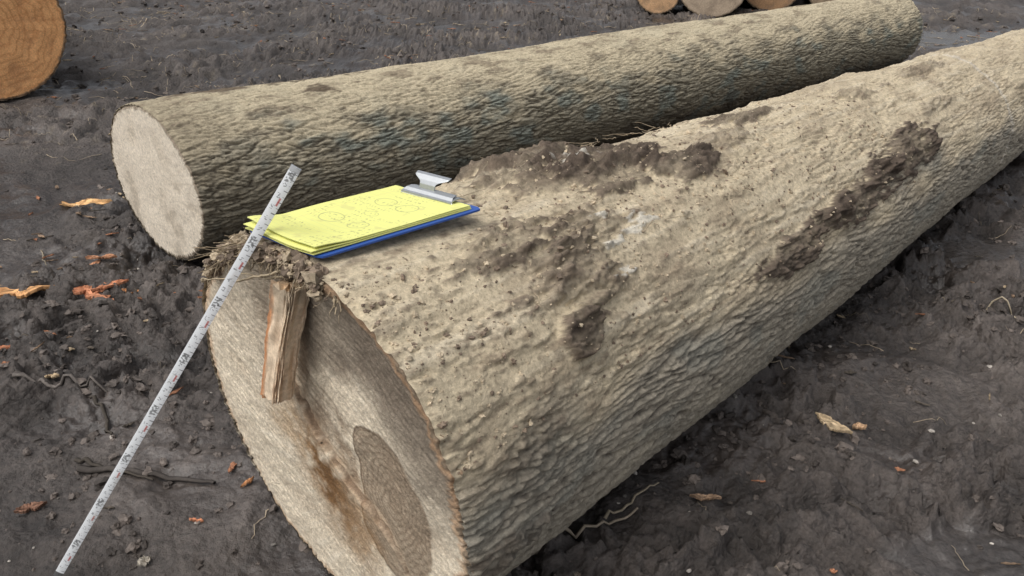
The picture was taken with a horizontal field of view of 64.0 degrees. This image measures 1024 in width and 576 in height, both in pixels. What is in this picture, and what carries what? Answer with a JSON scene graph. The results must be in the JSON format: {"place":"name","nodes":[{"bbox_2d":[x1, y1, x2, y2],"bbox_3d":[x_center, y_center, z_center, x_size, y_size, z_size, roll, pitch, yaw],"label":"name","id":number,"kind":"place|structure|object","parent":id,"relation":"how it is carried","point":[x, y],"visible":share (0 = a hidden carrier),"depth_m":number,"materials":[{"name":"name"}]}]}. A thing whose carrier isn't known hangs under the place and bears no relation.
{"place":"outdoors","nodes":[
{"label":"outdoors","id":0,"kind":"place"},
{"bbox_2d":[0,0,1023,575],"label":"muddy ground","id":1,"kind":"structure","parent":0,"point":[900,524],"depth_m":2.73,"materials":[{"name":"brown soil"}]},
{"bbox_2d":[0,0,66,100],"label":"orange log","id":2,"kind":"object","parent":1,"relation":"on","point":[33,36],"visible":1,"depth_m":5.79,"materials":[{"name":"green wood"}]},
{"bbox_2d":[53,164,301,575],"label":"measuring stick","id":3,"kind":"object","parent":1,"relation":"on","point":[262,225],"visible":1,"depth_m":1.64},
{"bbox_2d":[7,73,1001,572],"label":"gravel stones","id":4,"kind":"object","parent":1,"relation":"on","point":[635,471],"visible":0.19,"depth_m":2.41,"materials":[{"name":"grey stone"}]},
{"bbox_2d":[0,0,1020,575],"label":"wood chips","id":5,"kind":"object","parent":1,"relation":"on","point":[144,560],"visible":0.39,"depth_m":3.21,"materials":[{"name":"orange wood"}]},
{"bbox_2d":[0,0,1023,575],"bbox_3d":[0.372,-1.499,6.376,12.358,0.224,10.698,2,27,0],"label":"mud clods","id":6,"kind":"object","parent":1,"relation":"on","point":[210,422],"visible":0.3,"depth_m":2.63,"materials":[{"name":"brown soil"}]},
{"bbox_2d":[0,0,1023,570],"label":"twigs","id":7,"kind":"object","parent":1,"relation":"on","point":[100,468],"visible":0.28,"depth_m":2.58,"materials":[{"name":"brown wood"}]},
{"bbox_2d":[110,0,922,260],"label":"ash log","id":8,"kind":"object","parent":1,"relation":"on","point":[206,169],"visible":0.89,"depth_m":4.00,"materials":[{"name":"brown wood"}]},
{"bbox_2d":[202,29,1023,575],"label":"ash log","id":9,"kind":"object","parent":1,"relation":"on","point":[354,449],"visible":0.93,"depth_m":1.82,"materials":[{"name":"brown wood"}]},
{"bbox_2d":[260,279,308,405],"bbox_3d":[-0.439,0.105,1.580,0.140,0.292,0.056,17,31,28],"label":"wood splinter","id":10,"kind":"object","parent":9,"relation":"attached to","point":[286,316],"visible":0.99,"depth_m":1.56,"materials":[{"name":"brown wood"}]},
{"bbox_2d":[243,170,479,257],"bbox_3d":[-0.288,-0.158,1.615,0.422,0.059,0.209,-21,35,-38],"label":"clipboard","id":11,"kind":"object","parent":9,"relation":"on","point":[331,228],"visible":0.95,"depth_m":1.61,"materials":[{"name":"yellow paper"}]},
{"bbox_2d":[188,122,758,323],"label":"bark fibers","id":12,"kind":"object","parent":9,"relation":"on","point":[335,300],"visible":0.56,"depth_m":1.60,"materials":[{"name":"brown wood"}]},
{"bbox_2d":[200,93,915,473],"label":"soil crumbs","id":13,"kind":"object","parent":9,"relation":"on","point":[310,275],"visible":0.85,"depth_m":1.61,"materials":[{"name":"brown soil"}]},
{"bbox_2d":[637,0,677,13],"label":"stacked log","id":14,"kind":"object","parent":1,"relation":"on","point":[656,6],"visible":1,"depth_m":10.21,"materials":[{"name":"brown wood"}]},
{"bbox_2d":[681,0,742,17],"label":"stacked log","id":15,"kind":"object","parent":1,"relation":"on","point":[717,8],"visible":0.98,"depth_m":10.05,"materials":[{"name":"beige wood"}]},
{"bbox_2d":[747,0,795,9],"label":"stacked log","id":16,"kind":"object","parent":1,"relation":"on","point":[768,4],"visible":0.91,"depth_m":10.68,"materials":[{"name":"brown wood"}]},
{"bbox_2d":[809,0,832,3],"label":"stacked log","id":17,"kind":"object","parent":1,"relation":"on","point":[815,1],"visible":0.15,"depth_m":10.82,"materials":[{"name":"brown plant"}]}
]}

